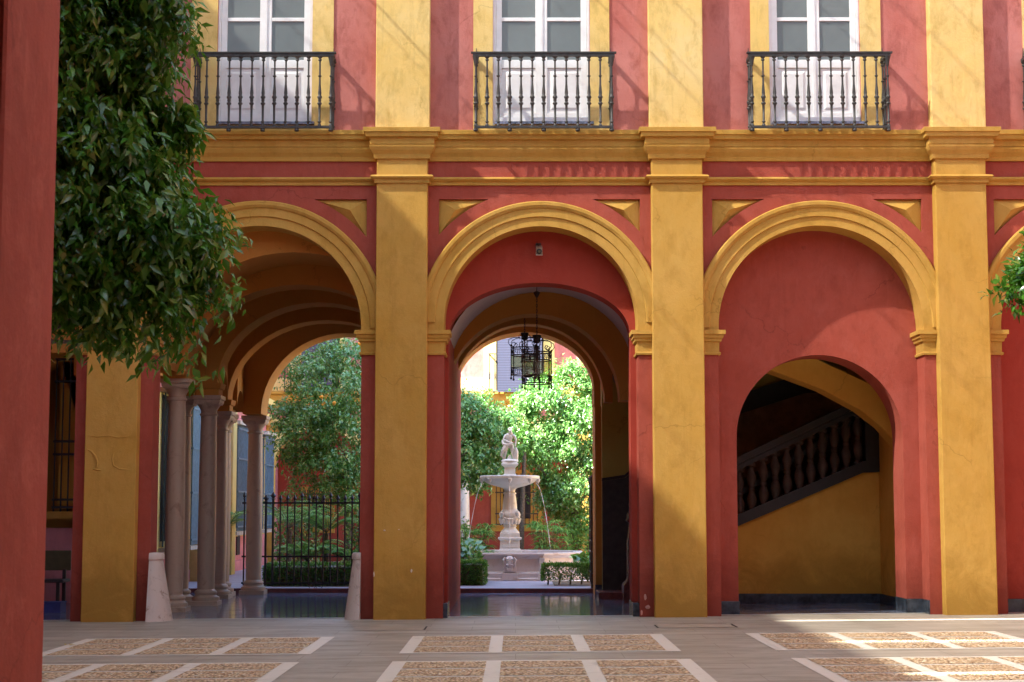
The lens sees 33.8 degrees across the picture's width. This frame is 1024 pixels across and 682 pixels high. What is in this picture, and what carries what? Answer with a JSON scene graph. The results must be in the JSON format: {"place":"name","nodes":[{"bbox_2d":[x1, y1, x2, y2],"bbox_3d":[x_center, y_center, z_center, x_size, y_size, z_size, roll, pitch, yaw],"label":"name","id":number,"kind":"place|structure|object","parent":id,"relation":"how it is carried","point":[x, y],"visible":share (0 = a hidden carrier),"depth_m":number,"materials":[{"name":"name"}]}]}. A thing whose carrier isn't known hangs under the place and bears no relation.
{"place":"outdoors","nodes":[
{"label":"outdoors","id":0,"kind":"place"},
{"bbox_2d":[44,601,66,612],"bbox_3d":[-7.360,4.185,26.506,0.639,0.180,0.370,0,-6,0],"label":"blue box","id":1,"kind":"object","parent":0,"point":[54,606],"visible":0.47,"depth_m":26.33,"materials":[{"name":"tile"}]},
{"bbox_2d":[230,508,268,525],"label":"fern","id":2,"kind":"object","parent":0,"point":[237,514],"visible":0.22,"depth_m":38.33,"materials":[{"name":"green plant"}]},
{"bbox_2d":[317,543,357,562],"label":"fern","id":3,"kind":"object","parent":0,"point":[340,551],"visible":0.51,"depth_m":34.64,"materials":[{"name":"green plant"}]},
{"bbox_2d":[188,561,590,587],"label":"garden path","id":4,"kind":"structure","parent":0,"point":[236,579],"depth_m":33.42,"materials":[{"name":"grey stone"}]},
{"bbox_2d":[274,505,322,565],"bbox_3d":[-4.951,4.597,39.238,1.315,1.609,0.832,0,-6,0],"label":"leafy plant","id":5,"kind":"object","parent":4,"relation":"on","point":[304,536],"visible":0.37,"depth_m":39.15,"materials":[{"name":"green plant"}]},
{"bbox_2d":[262,501,335,565],"bbox_3d":[-4.761,4.257,36.103,1.939,1.655,1.646,-3,-7,30],"label":"fern","id":6,"kind":"object","parent":4,"relation":"on","point":[289,529],"visible":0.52,"depth_m":35.96,"materials":[{"name":"green plant"}]},
{"bbox_2d":[241,492,359,587],"bbox_3d":[-3.681,3.787,32.040,2.900,1.829,0.096,0,-6,0],"label":"iron fence","id":7,"kind":"object","parent":4,"relation":"on","point":[295,502],"visible":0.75,"depth_m":32.03,"materials":[{"name":"black metal"}]},
{"bbox_2d":[464,427,583,580],"bbox_3d":[-0.047,3.528,36.799,3.193,3.282,3.054,0,-6,0],"label":"fountain","id":8,"kind":"object","parent":4,"relation":"on","point":[509,560],"visible":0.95,"depth_m":36.41,"materials":[{"name":"stone"}]},
{"bbox_2d":[588,475,592,587],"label":"garden gate","id":9,"kind":"structure","parent":4,"relation":"on","point":[590,479],"depth_m":32.02,"materials":[{"name":"black metal"}]},
{"bbox_2d":[271,575,590,586],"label":"garden soil","id":10,"kind":"structure","parent":0,"point":[573,583],"depth_m":32.86,"materials":[{"name":"brown soil"}]},
{"bbox_2d":[261,560,350,585],"bbox_3d":[-3.565,4.563,33.055,2.692,0.540,0.824,0,-6,0],"label":"box hedge","id":11,"kind":"object","parent":10,"relation":"on","point":[311,572],"visible":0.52,"depth_m":32.77,"materials":[{"name":"green plant"}]},
{"bbox_2d":[274,539,343,561],"bbox_3d":[-4.163,4.493,34.521,1.513,0.871,1.461,0,-6,0],"label":"fern","id":12,"kind":"object","parent":10,"relation":"on","point":[298,549],"visible":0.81,"depth_m":34.36,"materials":[{"name":"green plant"}]},
{"bbox_2d":[263,337,360,560],"bbox_3d":[-3.646,2.441,37.930,4.053,5.635,2.946,0,-6,0],"label":"orange tree","id":13,"kind":"object","parent":10,"relation":"on","point":[324,425],"visible":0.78,"depth_m":37.58,"materials":[{"name":"green plant"}]},
{"bbox_2d":[274,500,358,565],"bbox_3d":[-3.864,4.144,35.046,2.109,1.670,1.788,0,-6,0],"label":"fern","id":14,"kind":"object","parent":10,"relation":"on","point":[320,525],"visible":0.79,"depth_m":35.07,"materials":[{"name":"green plant"}]},
{"bbox_2d":[341,490,358,561],"bbox_3d":[-3.143,4.194,36.768,1.252,1.922,0.780,0,-6,0],"label":"leafy plant","id":15,"kind":"object","parent":10,"relation":"on","point":[355,533],"visible":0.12,"depth_m":36.72,"materials":[{"name":"green plant"}]},
{"bbox_2d":[460,516,469,541],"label":"leafy plant","id":16,"kind":"object","parent":10,"relation":"on","point":[467,521],"visible":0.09,"depth_m":39.34,"materials":[{"name":"green plant"}]},
{"bbox_2d":[460,536,485,558],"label":"leafy plant","id":17,"kind":"object","parent":10,"relation":"on","point":[471,551],"visible":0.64,"depth_m":34.38,"materials":[{"name":"green plant"}]},
{"bbox_2d":[460,558,488,584],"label":"box hedge","id":18,"kind":"object","parent":10,"relation":"on","point":[473,572],"visible":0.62,"depth_m":33.05,"materials":[{"name":"green plant"}]},
{"bbox_2d":[460,523,497,552],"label":"umbrella plant","id":19,"kind":"object","parent":10,"relation":"on","point":[480,532],"visible":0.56,"depth_m":38.23,"materials":[{"name":"green plant"}]},
{"bbox_2d":[461,377,529,501],"bbox_3d":[-1.025,3.113,38.987,2.934,4.519,2.160,0,-6,0],"label":"orange tree","id":20,"kind":"object","parent":10,"relation":"on","point":[480,456],"visible":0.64,"depth_m":38.58,"materials":[{"name":"green plant"}]},
{"bbox_2d":[519,451,525,549],"bbox_3d":[0.247,3.980,39.224,0.241,2.826,0.147,4,-7,-34],"label":"tree trunk","id":21,"kind":"object","parent":10,"relation":"on","point":[522,510],"visible":0.48,"depth_m":39.17,"materials":[{"name":"brown plant"}]},
{"bbox_2d":[500,353,592,549],"bbox_3d":[1.691,2.792,40.113,4.127,5.382,3.106,0,-6,0],"label":"orange tree","id":22,"kind":"object","parent":10,"relation":"on","point":[556,436],"visible":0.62,"depth_m":39.73,"materials":[{"name":"green plant"}]},
{"bbox_2d":[523,519,575,549],"bbox_3d":[0.838,4.707,38.598,1.370,1.254,1.238,0,-6,0],"label":"umbrella plant","id":23,"kind":"object","parent":10,"relation":"on","point":[543,527],"visible":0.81,"depth_m":38.41,"materials":[{"name":"green plant"}]},
{"bbox_2d":[539,560,589,584],"bbox_3d":[1.149,4.574,33.353,1.219,0.486,0.810,0,-6,0],"label":"box hedge","id":24,"kind":"object","parent":10,"relation":"on","point":[569,566],"visible":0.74,"depth_m":33.03,"materials":[{"name":"green plant"}]},
{"bbox_2d":[563,515,588,552],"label":"leafy plant","id":25,"kind":"object","parent":10,"relation":"on","point":[583,538],"visible":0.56,"depth_m":39.20,"materials":[{"name":"green plant"}]},
{"bbox_2d":[570,551,588,581],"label":"leafy plant","id":26,"kind":"object","parent":10,"relation":"on","point":[583,556],"visible":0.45,"depth_m":34.36,"materials":[{"name":"green plant"}]},
{"bbox_2d":[42,613,1023,681],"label":"courtyard paving","id":27,"kind":"structure","parent":0,"point":[346,653],"depth_m":21.20,"materials":[{"name":"grey stone"}]},
{"bbox_2d":[145,552,172,621],"bbox_3d":[-5.083,3.580,24.527,0.333,1.001,0.665,0,-6,0],"label":"guard stone","id":28,"kind":"object","parent":27,"relation":"on","point":[158,607],"visible":0.94,"depth_m":24.34,"materials":[{"name":"stone"}]},
{"bbox_2d":[344,552,360,619],"bbox_3d":[-2.315,3.567,24.522,0.248,0.976,0.495,0,-6,0],"label":"guard stone","id":29,"kind":"object","parent":27,"relation":"on","point":[353,609],"visible":0.96,"depth_m":24.38,"materials":[{"name":"stone"}]},
{"bbox_2d":[42,631,1023,681],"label":"stone borders","id":30,"kind":"object","parent":27,"relation":"on","point":[493,667],"visible":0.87,"depth_m":17.50,"materials":[{"name":"white stone"}]},
{"bbox_2d":[226,612,1011,618],"bbox_3d":[0.051,4.027,24.673,24.000,0.198,0.100,0,-6,0],"label":"threshold strip","id":31,"kind":"object","parent":27,"relation":"on","point":[595,615],"visible":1,"depth_m":24.68,"materials":[{"name":"stone"}]},
{"bbox_2d":[654,623,736,627],"bbox_3d":[2.431,3.787,22.456,1.062,0.010,0.770,0,-6,0],"label":"paving cover","id":32,"kind":"object","parent":27,"relation":"on","point":[696,625],"visible":1,"depth_m":22.45,"materials":[{"name":"stone"}]},
{"bbox_2d":[42,632,1023,681],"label":"pebble paving","id":33,"kind":"structure","parent":0,"point":[596,645],"depth_m":17.19,"materials":[{"name":"stone"}]},
{"bbox_2d":[51,0,253,398],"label":"orange tree","id":34,"kind":"object","parent":33,"relation":"on","point":[124,209],"visible":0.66,"depth_m":12.13,"materials":[{"name":"green plant"}]},
{"bbox_2d":[978,228,1023,322],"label":"orange tree","id":35,"kind":"object","parent":33,"relation":"on","point":[1015,273],"visible":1,"depth_m":13.13,"materials":[{"name":"green plant"}]},
{"bbox_2d":[43,593,1023,620],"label":"arcade floor","id":36,"kind":"structure","parent":0,"point":[297,605],"depth_m":26.98,"materials":[{"name":"grey stone"}]},
{"bbox_2d":[44,550,71,600],"bbox_3d":[-7.545,3.858,27.062,0.812,0.980,0.490,0,-6,0],"label":"bench","id":37,"kind":"object","parent":36,"relation":"on","point":[57,559],"visible":0.51,"depth_m":27.29,"materials":[{"name":"green paint"}]},
{"label":"ground","id":38,"kind":"structure","parent":0,"visible":0},
{"bbox_2d":[0,0,59,681],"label":"wing","id":39,"kind":"structure","parent":38,"relation":"on","point":[29,47],"depth_m":6.41,"materials":[{"name":"red paint"}]},
{"bbox_2d":[157,383,277,581],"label":"wall","id":40,"kind":"structure","parent":38,"relation":"on","point":[239,448],"depth_m":38.49,"materials":[{"name":"paint"}]},
{"bbox_2d":[160,395,167,541],"bbox_3d":[-6.710,2.477,32.780,0.025,2.800,1.100,0,-6,0],"label":"window","id":41,"kind":"structure","parent":40,"relation":"in","point":[163,408],"depth_m":32.43,"materials":[{"name":"glass"}]},
{"bbox_2d":[236,429,237,507],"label":"window","id":42,"kind":"structure","parent":40,"relation":"in","point":[237,429],"depth_m":40.91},
{"bbox_2d":[189,588,592,592],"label":"kerb","id":43,"kind":"structure","parent":38,"relation":"on","point":[462,590],"depth_m":31.70,"materials":[{"name":"grey stone"}]},
{"bbox_2d":[266,337,591,562],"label":"garden far wing","id":44,"kind":"structure","parent":38,"relation":"on","point":[489,365],"depth_m":46.19,"materials":[{"name":"red paint"}]},
{"bbox_2d":[503,485,530,518],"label":"window","id":45,"kind":"structure","parent":44,"relation":"in","point":[527,486],"depth_m":48.17,"materials":[{"name":"black glass"}]},
{"bbox_2d":[496,341,542,390],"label":"window","id":46,"kind":"structure","parent":44,"relation":"in","point":[496,341],"depth_m":46.13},
{"bbox_2d":[44,0,1023,621],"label":"arcaded wing","id":47,"kind":"structure","parent":38,"relation":"on","point":[776,238],"depth_m":25.06,"materials":[{"name":"paint"}]},
{"bbox_2d":[218,0,314,124],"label":"french door","id":48,"kind":"structure","parent":47,"relation":"in","point":[243,25],"depth_m":25.32,"materials":[{"name":"white paint"}]},
{"bbox_2d":[508,318,540,380],"bbox_3d":[0.220,-0.153,29.359,0.575,1.673,0.603,0,-6,0],"label":"hanging lantern","id":49,"kind":"object","parent":47,"relation":"hanging from","point":[524,335],"visible":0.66,"depth_m":29.29,"materials":[{"name":"brown metal"}]},
{"bbox_2d":[519,287,554,389],"bbox_3d":[0.399,-0.181,27.150,0.575,1.916,0.603,0,-6,0],"label":"hanging lantern","id":50,"kind":"object","parent":47,"relation":"hanging from","point":[536,339],"visible":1,"depth_m":27.08,"materials":[{"name":"brown metal"}]},
{"bbox_2d":[536,243,542,255],"bbox_3d":[0.406,-1.373,25.268,0.104,0.230,0.285,0,-6,0],"label":"security camera","id":51,"kind":"object","parent":47,"relation":"attached to","point":[539,252],"visible":1,"depth_m":25.15,"materials":[{"name":"beige plastic"}]},
{"bbox_2d":[493,0,593,124],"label":"french door","id":52,"kind":"structure","parent":47,"relation":"in","point":[518,25],"depth_m":25.31,"materials":[{"name":"white paint"}]},
{"bbox_2d":[768,0,864,124],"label":"french door","id":53,"kind":"structure","parent":47,"relation":"in","point":[794,25],"depth_m":25.30,"materials":[{"name":"white paint"}]}
]}

